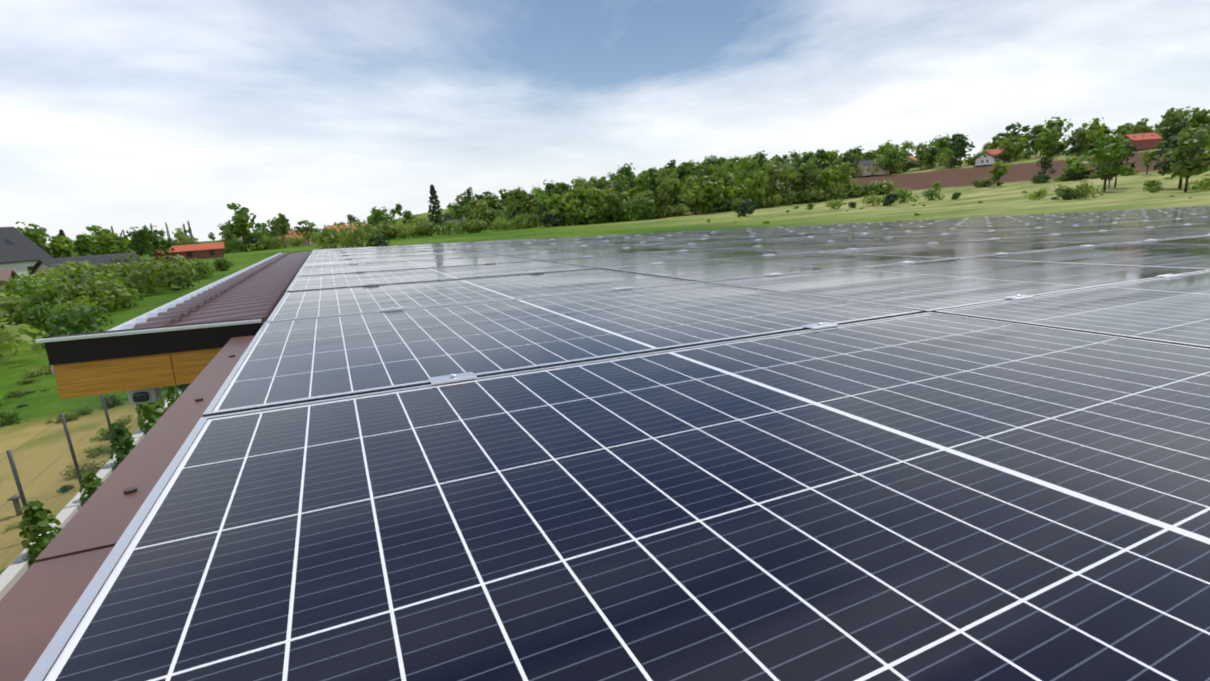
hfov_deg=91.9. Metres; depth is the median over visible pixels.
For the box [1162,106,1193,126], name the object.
hill tree
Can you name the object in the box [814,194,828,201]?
wood edge
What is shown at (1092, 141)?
hill bush
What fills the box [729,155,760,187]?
wood tree
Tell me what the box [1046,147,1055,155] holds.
hill tree
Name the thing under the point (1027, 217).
solar panel
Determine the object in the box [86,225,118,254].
tree
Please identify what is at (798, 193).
bush
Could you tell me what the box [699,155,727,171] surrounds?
wood tree
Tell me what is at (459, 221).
white house
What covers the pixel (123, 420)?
fence weed
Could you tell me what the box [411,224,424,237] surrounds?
hedge bush
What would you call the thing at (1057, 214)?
solar panel
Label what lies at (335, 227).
orange house
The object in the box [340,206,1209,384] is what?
panel clamps
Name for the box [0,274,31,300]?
thicket
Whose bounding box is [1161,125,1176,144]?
hill tree
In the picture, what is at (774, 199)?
bush
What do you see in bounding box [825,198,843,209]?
meadow bush
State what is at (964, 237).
solar panel
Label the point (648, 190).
wood edge
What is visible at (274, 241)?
hedge bush
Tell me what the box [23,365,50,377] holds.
lawn weed
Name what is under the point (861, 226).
solar panel
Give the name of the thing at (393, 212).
tree
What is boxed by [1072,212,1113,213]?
solar panel
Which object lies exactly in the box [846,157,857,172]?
wood tree
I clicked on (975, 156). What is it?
hill bush
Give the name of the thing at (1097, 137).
hill tree
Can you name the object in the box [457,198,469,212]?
wood tree
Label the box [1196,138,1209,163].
tree
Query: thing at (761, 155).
wood tree
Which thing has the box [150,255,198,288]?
thicket
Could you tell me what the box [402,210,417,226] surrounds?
lawn tree
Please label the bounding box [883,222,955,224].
solar panel
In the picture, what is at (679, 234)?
solar panel
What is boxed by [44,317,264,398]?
gable beam
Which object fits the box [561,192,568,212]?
wood edge
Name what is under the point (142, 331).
beam flashing
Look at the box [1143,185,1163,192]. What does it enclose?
meadow bush
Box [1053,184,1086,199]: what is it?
meadow bush
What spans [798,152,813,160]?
hill tree
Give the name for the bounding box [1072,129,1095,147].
hill tree
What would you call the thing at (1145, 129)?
hill tree
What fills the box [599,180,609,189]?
wood tree
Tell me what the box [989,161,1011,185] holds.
field hedge
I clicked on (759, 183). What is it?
tree
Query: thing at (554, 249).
solar panel
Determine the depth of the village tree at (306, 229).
231.30 m
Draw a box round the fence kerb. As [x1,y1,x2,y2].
[0,388,183,600]
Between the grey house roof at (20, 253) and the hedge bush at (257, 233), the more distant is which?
the hedge bush at (257, 233)
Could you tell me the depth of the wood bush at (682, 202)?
223.83 m
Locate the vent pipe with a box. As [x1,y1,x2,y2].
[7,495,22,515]
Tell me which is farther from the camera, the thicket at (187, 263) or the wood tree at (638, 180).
the wood tree at (638, 180)
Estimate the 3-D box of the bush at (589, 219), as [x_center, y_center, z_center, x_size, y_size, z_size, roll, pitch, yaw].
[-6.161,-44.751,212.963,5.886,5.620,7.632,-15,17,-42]
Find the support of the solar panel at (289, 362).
on the mounting rails
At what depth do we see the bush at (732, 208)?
223.59 m
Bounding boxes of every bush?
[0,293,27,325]
[0,325,19,355]
[20,302,64,333]
[21,285,105,321]
[28,303,113,348]
[33,295,100,326]
[71,294,106,312]
[94,280,125,310]
[180,236,204,244]
[211,239,243,253]
[231,240,244,251]
[237,235,268,250]
[241,228,271,250]
[242,235,269,249]
[244,236,270,250]
[266,235,288,248]
[287,235,309,246]
[305,231,332,244]
[312,220,376,249]
[312,228,333,243]
[318,226,336,244]
[353,225,372,240]
[366,234,391,246]
[368,220,394,237]
[387,228,399,238]
[389,223,421,238]
[407,214,437,233]
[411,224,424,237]
[414,222,438,236]
[436,219,455,234]
[452,221,468,233]
[457,218,485,233]
[465,219,491,232]
[481,209,509,229]
[489,216,506,230]
[498,220,515,230]
[506,208,530,228]
[507,213,531,228]
[512,213,537,227]
[526,213,539,227]
[539,213,563,227]
[543,212,574,225]
[556,211,570,225]
[564,210,585,224]
[577,204,609,224]
[580,211,594,224]
[606,197,629,218]
[606,203,631,221]
[610,196,662,221]
[625,199,659,220]
[649,209,666,218]
[656,203,670,212]
[656,204,672,217]
[668,205,689,215]
[672,200,689,215]
[684,202,713,214]
[687,200,711,213]
[719,198,740,210]
[719,201,732,211]
[735,199,756,216]
[737,194,760,207]
[749,193,766,202]
[755,194,784,206]
[778,187,796,204]
[786,189,806,198]
[792,187,818,203]
[795,181,841,197]
[798,187,819,196]
[802,190,825,202]
[804,203,815,209]
[817,185,836,200]
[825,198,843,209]
[831,189,848,199]
[834,181,852,193]
[837,161,862,176]
[838,187,853,195]
[842,179,859,190]
[846,183,863,192]
[847,201,856,207]
[848,186,870,196]
[859,194,885,205]
[860,184,872,193]
[863,179,897,193]
[867,155,889,174]
[872,181,891,194]
[879,182,894,193]
[881,193,898,205]
[883,162,902,172]
[891,187,919,202]
[893,156,907,172]
[902,161,917,171]
[914,161,933,168]
[921,188,943,200]
[923,158,937,167]
[933,153,957,167]
[944,158,962,166]
[951,192,961,199]
[963,149,988,163]
[996,152,1011,161]
[1006,152,1024,160]
[1017,150,1036,159]
[1024,187,1048,199]
[1045,146,1060,156]
[1051,142,1066,150]
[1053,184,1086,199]
[1057,143,1068,154]
[1062,146,1083,156]
[1064,189,1080,199]
[1073,147,1090,155]
[1076,180,1103,197]
[1088,139,1099,151]
[1143,180,1161,189]
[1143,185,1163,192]
[1155,126,1170,140]
[1188,176,1209,189]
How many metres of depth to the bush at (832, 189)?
228.60 m
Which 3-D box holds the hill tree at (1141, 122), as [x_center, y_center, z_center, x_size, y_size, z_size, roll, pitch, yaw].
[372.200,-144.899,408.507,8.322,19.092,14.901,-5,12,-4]
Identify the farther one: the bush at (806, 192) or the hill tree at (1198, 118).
the hill tree at (1198, 118)
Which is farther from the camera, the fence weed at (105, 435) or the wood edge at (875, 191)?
the wood edge at (875, 191)
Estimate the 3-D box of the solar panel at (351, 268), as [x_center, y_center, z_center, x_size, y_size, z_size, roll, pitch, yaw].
[-1.533,-0.607,4.777,1.722,0.037,1.096,-7,13,-24]
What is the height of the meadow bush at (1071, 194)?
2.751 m
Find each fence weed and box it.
[0,520,22,533]
[56,484,74,492]
[60,460,108,479]
[86,442,113,457]
[90,423,131,440]
[113,414,133,424]
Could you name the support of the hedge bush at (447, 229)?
on the ground
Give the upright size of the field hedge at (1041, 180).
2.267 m
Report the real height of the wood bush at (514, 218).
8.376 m
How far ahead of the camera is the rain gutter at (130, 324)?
2.98 m
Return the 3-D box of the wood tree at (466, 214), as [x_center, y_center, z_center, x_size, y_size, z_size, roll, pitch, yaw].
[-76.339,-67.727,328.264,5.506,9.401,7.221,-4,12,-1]
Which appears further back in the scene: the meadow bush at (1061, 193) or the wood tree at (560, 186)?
the wood tree at (560, 186)
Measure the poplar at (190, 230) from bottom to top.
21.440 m
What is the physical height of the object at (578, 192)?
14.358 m
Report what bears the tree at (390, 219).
on the ground
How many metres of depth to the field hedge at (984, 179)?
222.81 m
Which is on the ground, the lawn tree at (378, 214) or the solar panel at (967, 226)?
the lawn tree at (378, 214)
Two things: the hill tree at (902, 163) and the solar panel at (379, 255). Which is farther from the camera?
the hill tree at (902, 163)
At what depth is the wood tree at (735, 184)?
228.51 m
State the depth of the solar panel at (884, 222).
14.90 m
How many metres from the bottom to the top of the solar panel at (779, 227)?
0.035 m
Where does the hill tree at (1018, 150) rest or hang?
on the ground
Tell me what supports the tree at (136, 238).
on the ground
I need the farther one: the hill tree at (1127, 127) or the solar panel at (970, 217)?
the hill tree at (1127, 127)
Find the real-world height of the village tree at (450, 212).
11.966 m
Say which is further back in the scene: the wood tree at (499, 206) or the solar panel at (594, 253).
the wood tree at (499, 206)
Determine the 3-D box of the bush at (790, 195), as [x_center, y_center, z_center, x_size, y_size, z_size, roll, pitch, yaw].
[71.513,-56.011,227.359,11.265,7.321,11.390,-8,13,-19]
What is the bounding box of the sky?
[0,0,1209,246]
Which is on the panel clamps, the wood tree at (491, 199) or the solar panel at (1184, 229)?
the solar panel at (1184, 229)
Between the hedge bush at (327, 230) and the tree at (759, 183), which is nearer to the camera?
the hedge bush at (327, 230)
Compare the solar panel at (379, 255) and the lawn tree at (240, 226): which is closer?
the solar panel at (379, 255)
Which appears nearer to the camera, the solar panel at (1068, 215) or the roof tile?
the roof tile
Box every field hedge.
[932,182,941,189]
[972,179,984,186]
[977,178,989,186]
[981,180,993,186]
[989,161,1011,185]
[990,173,999,183]
[1030,174,1049,182]
[1034,178,1046,183]
[1037,156,1055,174]
[1053,171,1072,180]
[1062,156,1083,179]
[1068,172,1079,179]
[1076,160,1086,179]
[1078,168,1097,177]
[1087,174,1097,178]
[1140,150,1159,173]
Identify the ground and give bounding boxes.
[0,144,1209,574]
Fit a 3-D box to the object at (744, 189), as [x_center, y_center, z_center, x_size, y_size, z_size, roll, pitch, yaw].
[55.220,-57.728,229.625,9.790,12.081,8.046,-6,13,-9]
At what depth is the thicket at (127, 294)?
45.92 m
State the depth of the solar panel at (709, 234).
9.95 m
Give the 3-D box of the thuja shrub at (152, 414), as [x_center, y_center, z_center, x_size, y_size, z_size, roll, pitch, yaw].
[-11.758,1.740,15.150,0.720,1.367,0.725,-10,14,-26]
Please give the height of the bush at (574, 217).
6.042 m
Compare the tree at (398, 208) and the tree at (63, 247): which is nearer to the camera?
the tree at (63, 247)
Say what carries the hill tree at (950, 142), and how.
on the ground
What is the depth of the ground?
116.42 m
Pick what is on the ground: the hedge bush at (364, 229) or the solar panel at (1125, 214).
the hedge bush at (364, 229)
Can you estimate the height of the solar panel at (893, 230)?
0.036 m
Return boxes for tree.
[16,221,60,257]
[48,234,59,252]
[51,236,76,257]
[71,232,100,255]
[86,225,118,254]
[95,234,131,253]
[118,225,162,256]
[128,225,176,259]
[172,228,188,240]
[176,234,197,244]
[208,232,215,242]
[217,221,235,239]
[219,226,234,241]
[224,203,256,251]
[252,223,263,233]
[260,218,278,238]
[271,213,288,247]
[273,216,289,236]
[291,220,315,244]
[346,214,359,224]
[365,216,372,226]
[371,206,396,225]
[383,214,396,224]
[391,209,396,219]
[395,203,402,217]
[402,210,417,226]
[442,208,455,219]
[444,202,463,218]
[444,213,454,219]
[454,195,460,202]
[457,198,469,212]
[463,187,473,198]
[463,199,477,214]
[463,212,469,218]
[465,198,480,218]
[467,213,477,222]
[470,191,495,206]
[472,201,492,229]
[475,199,494,212]
[481,193,502,208]
[492,202,508,212]
[497,189,508,206]
[503,186,526,218]
[524,192,539,213]
[525,197,541,225]
[526,188,552,202]
[531,185,543,193]
[537,201,548,226]
[543,180,562,195]
[543,199,563,226]
[553,182,570,196]
[568,179,589,193]
[571,176,585,187]
[576,194,593,214]
[590,178,603,187]
[592,184,606,189]
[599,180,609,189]
[601,192,620,221]
[604,181,616,192]
[604,187,614,194]
[606,201,617,221]
[607,172,628,190]
[609,179,626,192]
[614,192,626,203]
[616,163,642,183]
[620,192,632,200]
[627,170,649,195]
[628,179,635,196]
[639,167,683,207]
[645,167,656,176]
[664,159,676,169]
[666,190,676,215]
[670,173,679,181]
[676,162,694,183]
[680,176,689,186]
[682,162,696,170]
[682,176,697,194]
[687,175,698,185]
[693,162,702,173]
[695,179,704,190]
[696,166,716,180]
[698,164,718,181]
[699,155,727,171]
[720,157,727,164]
[720,160,743,181]
[723,177,739,199]
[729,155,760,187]
[732,156,740,164]
[741,155,755,167]
[750,150,770,168]
[773,157,786,164]
[782,166,803,190]
[785,150,800,163]
[785,159,806,181]
[795,157,842,189]
[797,152,812,164]
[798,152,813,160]
[802,159,832,179]
[812,148,830,166]
[826,150,839,165]
[832,158,842,167]
[843,148,858,161]
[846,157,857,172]
[852,146,863,153]
[859,150,875,160]
[874,140,908,159]
[876,145,898,157]
[876,146,900,174]
[897,157,908,172]
[899,140,914,156]
[911,141,932,168]
[926,147,941,163]
[928,135,949,148]
[937,137,948,152]
[942,148,953,158]
[943,133,968,152]
[947,135,974,166]
[987,134,1002,148]
[995,122,1030,145]
[996,137,1008,148]
[999,138,1011,162]
[1006,143,1016,161]
[1009,133,1023,142]
[1011,136,1029,150]
[1012,137,1027,150]
[1012,143,1022,160]
[1023,131,1032,150]
[1027,123,1046,152]
[1031,132,1039,155]
[1033,117,1072,141]
[1034,132,1045,156]
[1038,128,1060,157]
[1039,146,1049,158]
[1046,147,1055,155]
[1065,127,1084,145]
[1070,133,1133,191]
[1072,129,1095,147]
[1075,133,1100,142]
[1081,117,1104,134]
[1093,129,1104,146]
[1095,124,1113,136]
[1095,138,1136,186]
[1096,161,1118,187]
[1112,123,1132,136]
[1117,128,1130,135]
[1130,118,1148,129]
[1130,125,1143,133]
[1135,125,1154,133]
[1148,128,1208,187]
[1154,120,1167,129]
[1161,107,1185,141]
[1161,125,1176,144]
[1161,126,1209,191]
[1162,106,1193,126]
[1169,119,1193,135]
[1187,107,1209,127]
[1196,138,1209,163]
[1198,148,1209,175]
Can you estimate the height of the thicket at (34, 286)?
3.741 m
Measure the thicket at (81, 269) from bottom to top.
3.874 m
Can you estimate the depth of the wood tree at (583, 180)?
412.42 m
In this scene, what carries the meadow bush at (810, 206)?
on the ground
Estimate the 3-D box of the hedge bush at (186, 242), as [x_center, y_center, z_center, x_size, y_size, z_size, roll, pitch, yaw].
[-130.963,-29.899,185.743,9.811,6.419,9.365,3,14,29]
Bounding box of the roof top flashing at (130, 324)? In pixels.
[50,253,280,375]
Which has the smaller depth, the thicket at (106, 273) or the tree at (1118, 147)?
the thicket at (106, 273)
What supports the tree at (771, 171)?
on the ground
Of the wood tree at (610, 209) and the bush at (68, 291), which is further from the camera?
the wood tree at (610, 209)
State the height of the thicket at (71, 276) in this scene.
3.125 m
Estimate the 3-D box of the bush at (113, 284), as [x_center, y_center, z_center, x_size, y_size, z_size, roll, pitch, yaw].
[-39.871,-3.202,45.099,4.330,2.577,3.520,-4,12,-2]
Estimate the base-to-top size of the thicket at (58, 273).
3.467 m
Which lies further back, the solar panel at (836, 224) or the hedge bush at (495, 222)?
the hedge bush at (495, 222)
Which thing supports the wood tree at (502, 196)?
on the ground
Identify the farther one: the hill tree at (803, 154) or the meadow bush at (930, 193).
the hill tree at (803, 154)
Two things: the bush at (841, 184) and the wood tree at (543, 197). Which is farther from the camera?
the wood tree at (543, 197)
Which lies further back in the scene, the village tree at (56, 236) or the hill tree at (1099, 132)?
the hill tree at (1099, 132)
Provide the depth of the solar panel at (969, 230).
7.63 m
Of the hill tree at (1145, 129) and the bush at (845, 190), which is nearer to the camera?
the bush at (845, 190)
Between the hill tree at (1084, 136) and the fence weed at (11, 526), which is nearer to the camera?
the fence weed at (11, 526)
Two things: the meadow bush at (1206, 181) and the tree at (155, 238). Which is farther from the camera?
the meadow bush at (1206, 181)
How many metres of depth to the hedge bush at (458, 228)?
213.12 m
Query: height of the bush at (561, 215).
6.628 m
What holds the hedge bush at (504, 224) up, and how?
on the ground
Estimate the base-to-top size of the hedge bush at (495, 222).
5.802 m
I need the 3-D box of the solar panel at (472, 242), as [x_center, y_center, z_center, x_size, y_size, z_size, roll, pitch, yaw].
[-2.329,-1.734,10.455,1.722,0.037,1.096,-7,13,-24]
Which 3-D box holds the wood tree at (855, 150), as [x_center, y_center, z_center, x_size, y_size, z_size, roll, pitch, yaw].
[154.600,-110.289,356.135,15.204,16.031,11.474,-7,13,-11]
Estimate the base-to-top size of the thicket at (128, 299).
2.926 m
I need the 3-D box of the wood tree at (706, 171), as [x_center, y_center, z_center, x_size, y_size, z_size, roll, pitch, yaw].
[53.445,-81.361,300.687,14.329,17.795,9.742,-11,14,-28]
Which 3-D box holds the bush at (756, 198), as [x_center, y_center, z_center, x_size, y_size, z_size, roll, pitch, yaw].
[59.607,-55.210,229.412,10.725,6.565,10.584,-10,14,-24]
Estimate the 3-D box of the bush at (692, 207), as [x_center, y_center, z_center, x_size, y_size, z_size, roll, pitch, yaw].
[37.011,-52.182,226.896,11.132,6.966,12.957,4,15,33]
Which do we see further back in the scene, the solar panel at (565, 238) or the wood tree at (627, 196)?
the wood tree at (627, 196)
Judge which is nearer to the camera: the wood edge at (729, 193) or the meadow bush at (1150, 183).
the meadow bush at (1150, 183)
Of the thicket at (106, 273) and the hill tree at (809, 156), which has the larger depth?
the hill tree at (809, 156)
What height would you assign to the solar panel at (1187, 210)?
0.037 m
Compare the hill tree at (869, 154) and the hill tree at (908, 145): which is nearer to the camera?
the hill tree at (869, 154)
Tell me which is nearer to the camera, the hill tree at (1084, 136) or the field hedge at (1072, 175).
the field hedge at (1072, 175)
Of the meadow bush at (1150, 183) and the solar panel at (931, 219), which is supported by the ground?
the meadow bush at (1150, 183)
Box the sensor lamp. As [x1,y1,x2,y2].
[127,387,160,404]
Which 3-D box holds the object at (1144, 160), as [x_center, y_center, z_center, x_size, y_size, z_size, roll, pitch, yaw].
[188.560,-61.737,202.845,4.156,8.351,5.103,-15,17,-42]
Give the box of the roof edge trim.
[0,335,254,680]
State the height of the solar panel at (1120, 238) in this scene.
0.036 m
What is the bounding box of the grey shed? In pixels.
[29,252,145,279]
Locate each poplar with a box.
[165,222,171,239]
[183,224,188,239]
[187,221,192,238]
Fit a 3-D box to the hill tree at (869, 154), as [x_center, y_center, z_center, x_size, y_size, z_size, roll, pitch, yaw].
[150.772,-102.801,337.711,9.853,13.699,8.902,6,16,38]
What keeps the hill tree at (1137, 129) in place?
on the ground
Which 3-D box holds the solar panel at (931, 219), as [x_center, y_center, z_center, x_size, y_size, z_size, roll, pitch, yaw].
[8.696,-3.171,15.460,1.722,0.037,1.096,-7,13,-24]
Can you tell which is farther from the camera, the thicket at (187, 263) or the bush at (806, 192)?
the bush at (806, 192)
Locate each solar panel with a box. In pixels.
[24,312,1209,680]
[203,282,921,416]
[266,269,694,321]
[286,261,597,291]
[296,255,538,275]
[302,252,499,266]
[306,250,470,260]
[309,247,455,256]
[311,246,438,253]
[312,244,426,251]
[420,240,527,245]
[434,241,546,247]
[442,242,573,249]
[457,243,607,251]
[480,244,650,255]
[504,246,716,260]
[522,236,610,240]
[532,236,643,241]
[542,249,806,268]
[555,237,675,242]
[581,237,715,243]
[602,252,952,281]
[604,232,691,235]
[621,238,773,245]
[634,232,727,236]
[649,232,769,236]
[669,238,858,248]
[682,229,753,231]
[694,232,821,237]
[707,258,1209,312]
[714,229,785,231]
[725,240,958,252]
[733,232,868,238]
[745,226,814,228]
[747,228,841,231]
[774,225,865,228]
[786,228,894,231]
[789,232,957,239]
[807,225,897,228]
[808,223,871,225]
[821,241,1118,258]
[832,222,922,225]
[841,227,970,232]
[849,221,909,223]
[862,224,963,227]
[865,233,1067,240]
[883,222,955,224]
[890,220,958,222]
[904,227,1044,232]
[908,218,971,220]
[909,223,1037,227]
[935,271,1209,348]
[938,220,1032,223]
[940,219,1013,221]
[948,216,1010,218]
[952,217,1018,219]
[963,244,1209,268]
[970,226,1161,232]
[973,222,1122,227]
[973,233,1209,243]
[982,219,1103,223]
[990,214,1051,216]
[991,215,1056,217]
[996,218,1068,220]
[1000,216,1067,218]
[1031,213,1071,214]
[1032,215,1125,218]
[1033,213,1095,215]
[1035,216,1154,220]
[1037,214,1106,216]
[1052,211,1113,213]
[1056,218,1184,222]
[1062,221,1209,226]
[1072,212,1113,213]
[1077,212,1142,214]
[1083,226,1209,232]
[1088,213,1159,215]
[1109,214,1187,216]
[1114,210,1180,212]
[1121,215,1209,218]
[1123,235,1209,244]
[1124,211,1193,213]
[1131,209,1171,210]
[1139,218,1209,221]
[1143,212,1209,214]
[1153,209,1197,210]
[1161,210,1209,211]
[1172,213,1209,215]
[1178,223,1209,225]
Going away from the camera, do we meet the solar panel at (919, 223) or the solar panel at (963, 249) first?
the solar panel at (963, 249)
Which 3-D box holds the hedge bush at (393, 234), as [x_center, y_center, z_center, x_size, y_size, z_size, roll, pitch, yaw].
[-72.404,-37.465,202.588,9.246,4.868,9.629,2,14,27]
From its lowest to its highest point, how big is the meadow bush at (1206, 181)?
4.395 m
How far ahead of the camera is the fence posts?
11.68 m
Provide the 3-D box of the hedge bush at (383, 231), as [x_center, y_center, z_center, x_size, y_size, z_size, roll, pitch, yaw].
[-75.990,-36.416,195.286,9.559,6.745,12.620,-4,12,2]
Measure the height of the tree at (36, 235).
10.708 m
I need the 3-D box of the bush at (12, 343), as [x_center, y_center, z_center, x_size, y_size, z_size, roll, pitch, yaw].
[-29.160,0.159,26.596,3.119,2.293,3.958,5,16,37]
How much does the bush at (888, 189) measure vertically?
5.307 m
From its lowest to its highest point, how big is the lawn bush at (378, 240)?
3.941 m
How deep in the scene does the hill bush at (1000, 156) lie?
314.03 m
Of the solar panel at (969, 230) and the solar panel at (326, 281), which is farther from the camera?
the solar panel at (969, 230)
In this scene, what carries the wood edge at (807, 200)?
on the ground
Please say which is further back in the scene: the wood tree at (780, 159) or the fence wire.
the wood tree at (780, 159)
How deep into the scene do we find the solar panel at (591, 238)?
10.19 m
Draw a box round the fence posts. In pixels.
[0,390,166,556]
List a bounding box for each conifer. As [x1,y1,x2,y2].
[58,229,65,236]
[428,184,447,234]
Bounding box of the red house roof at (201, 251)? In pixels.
[152,242,224,262]
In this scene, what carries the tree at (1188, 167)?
on the ground
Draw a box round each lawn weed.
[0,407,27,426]
[3,388,27,398]
[15,378,39,384]
[15,404,28,408]
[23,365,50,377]
[43,410,78,423]
[74,406,93,415]
[101,394,123,408]
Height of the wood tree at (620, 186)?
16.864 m
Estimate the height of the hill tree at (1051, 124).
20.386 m
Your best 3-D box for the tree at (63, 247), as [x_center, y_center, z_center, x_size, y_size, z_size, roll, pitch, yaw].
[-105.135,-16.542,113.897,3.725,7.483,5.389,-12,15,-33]
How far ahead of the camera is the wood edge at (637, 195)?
215.70 m
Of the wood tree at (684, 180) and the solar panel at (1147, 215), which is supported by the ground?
the wood tree at (684, 180)
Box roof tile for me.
[133,251,311,328]
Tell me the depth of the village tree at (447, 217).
291.94 m
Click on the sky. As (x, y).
(121, 115)
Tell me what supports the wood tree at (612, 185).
on the ground
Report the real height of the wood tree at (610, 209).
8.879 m
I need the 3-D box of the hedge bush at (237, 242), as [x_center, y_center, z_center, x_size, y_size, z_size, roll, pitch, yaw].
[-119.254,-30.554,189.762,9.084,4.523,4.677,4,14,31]
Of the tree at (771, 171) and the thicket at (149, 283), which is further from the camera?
the tree at (771, 171)
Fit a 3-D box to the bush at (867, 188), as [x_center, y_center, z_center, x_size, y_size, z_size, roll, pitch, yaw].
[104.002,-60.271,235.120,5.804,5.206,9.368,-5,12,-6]
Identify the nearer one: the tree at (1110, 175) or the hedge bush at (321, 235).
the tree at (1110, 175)
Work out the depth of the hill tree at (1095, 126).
359.99 m
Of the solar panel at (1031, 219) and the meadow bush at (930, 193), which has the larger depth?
the meadow bush at (930, 193)
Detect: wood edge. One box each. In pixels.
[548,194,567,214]
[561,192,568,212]
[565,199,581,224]
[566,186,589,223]
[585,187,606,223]
[632,192,645,203]
[642,189,660,202]
[646,190,657,218]
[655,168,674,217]
[662,179,685,205]
[668,203,688,216]
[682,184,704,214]
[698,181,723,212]
[700,165,725,208]
[703,206,714,213]
[709,200,723,211]
[716,171,736,199]
[716,180,737,209]
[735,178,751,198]
[746,170,754,192]
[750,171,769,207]
[761,202,769,207]
[764,186,780,196]
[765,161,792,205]
[798,195,816,202]
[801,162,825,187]
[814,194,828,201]
[816,167,835,190]
[829,164,844,181]
[833,178,845,188]
[836,162,851,183]
[847,190,859,197]
[862,188,880,195]
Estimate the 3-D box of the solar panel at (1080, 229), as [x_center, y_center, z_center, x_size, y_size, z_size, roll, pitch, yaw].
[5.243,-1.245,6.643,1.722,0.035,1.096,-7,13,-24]
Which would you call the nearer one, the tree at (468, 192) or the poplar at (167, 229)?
the poplar at (167, 229)
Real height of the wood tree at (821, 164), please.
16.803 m
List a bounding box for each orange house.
[278,230,311,246]
[325,223,367,242]
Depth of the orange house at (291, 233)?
247.34 m
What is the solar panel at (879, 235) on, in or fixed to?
on the panel clamps
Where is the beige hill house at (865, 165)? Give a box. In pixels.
[854,159,889,176]
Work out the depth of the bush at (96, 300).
44.10 m
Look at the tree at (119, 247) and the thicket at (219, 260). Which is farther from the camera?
the tree at (119, 247)
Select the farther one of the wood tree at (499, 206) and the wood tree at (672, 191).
the wood tree at (499, 206)
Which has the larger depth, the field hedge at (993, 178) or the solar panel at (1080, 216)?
the field hedge at (993, 178)
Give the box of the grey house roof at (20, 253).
[0,227,52,282]
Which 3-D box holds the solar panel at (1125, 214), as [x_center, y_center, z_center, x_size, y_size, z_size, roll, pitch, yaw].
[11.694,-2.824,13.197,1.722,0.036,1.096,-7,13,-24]
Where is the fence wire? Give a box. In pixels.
[0,386,169,569]
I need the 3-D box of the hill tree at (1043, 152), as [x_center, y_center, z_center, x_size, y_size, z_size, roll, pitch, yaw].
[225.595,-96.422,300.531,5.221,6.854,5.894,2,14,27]
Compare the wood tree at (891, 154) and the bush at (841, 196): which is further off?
the wood tree at (891, 154)
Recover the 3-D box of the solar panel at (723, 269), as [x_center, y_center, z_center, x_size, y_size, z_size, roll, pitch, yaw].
[0.994,-0.445,3.505,1.722,0.036,1.096,-7,13,-24]
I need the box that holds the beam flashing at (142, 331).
[35,319,260,342]
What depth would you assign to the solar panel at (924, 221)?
13.81 m
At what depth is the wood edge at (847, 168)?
234.61 m
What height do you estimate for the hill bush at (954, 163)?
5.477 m
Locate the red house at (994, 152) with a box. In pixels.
[979,148,1003,160]
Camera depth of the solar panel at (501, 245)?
8.48 m
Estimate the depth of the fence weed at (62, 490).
11.91 m
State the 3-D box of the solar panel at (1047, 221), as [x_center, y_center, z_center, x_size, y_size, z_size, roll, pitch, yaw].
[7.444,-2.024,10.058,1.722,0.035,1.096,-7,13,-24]
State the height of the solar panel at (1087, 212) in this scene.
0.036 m
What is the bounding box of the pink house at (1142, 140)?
[1120,132,1162,149]
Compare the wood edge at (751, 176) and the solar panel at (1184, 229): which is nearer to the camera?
the solar panel at (1184, 229)
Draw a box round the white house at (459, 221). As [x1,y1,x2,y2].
[441,217,465,232]
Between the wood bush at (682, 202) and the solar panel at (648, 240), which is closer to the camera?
the solar panel at (648, 240)
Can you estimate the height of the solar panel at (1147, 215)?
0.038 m
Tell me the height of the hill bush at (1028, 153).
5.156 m
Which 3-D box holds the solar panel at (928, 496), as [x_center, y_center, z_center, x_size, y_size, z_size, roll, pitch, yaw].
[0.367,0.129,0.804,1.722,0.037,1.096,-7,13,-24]
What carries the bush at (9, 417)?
on the ground
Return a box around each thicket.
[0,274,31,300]
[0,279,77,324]
[0,307,15,331]
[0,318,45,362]
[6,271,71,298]
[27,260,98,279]
[39,269,66,282]
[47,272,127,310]
[57,260,105,273]
[61,272,107,284]
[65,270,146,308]
[69,276,137,307]
[92,261,139,271]
[92,269,121,277]
[97,265,136,278]
[104,253,147,265]
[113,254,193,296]
[123,268,156,293]
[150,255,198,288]
[161,269,199,290]
[181,259,214,273]
[191,259,213,278]
[208,257,232,270]
[214,261,235,270]
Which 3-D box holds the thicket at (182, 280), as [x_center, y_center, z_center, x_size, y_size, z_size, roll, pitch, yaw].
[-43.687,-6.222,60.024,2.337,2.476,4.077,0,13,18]
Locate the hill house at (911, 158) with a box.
[903,156,919,166]
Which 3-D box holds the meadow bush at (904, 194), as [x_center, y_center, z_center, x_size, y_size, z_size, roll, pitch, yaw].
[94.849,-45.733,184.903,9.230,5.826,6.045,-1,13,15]
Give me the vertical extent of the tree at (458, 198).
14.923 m
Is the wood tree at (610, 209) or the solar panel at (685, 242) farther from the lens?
the wood tree at (610, 209)
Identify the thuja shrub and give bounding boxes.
[19,500,61,563]
[79,471,103,504]
[109,423,135,467]
[136,397,165,433]
[165,385,180,408]
[175,383,190,390]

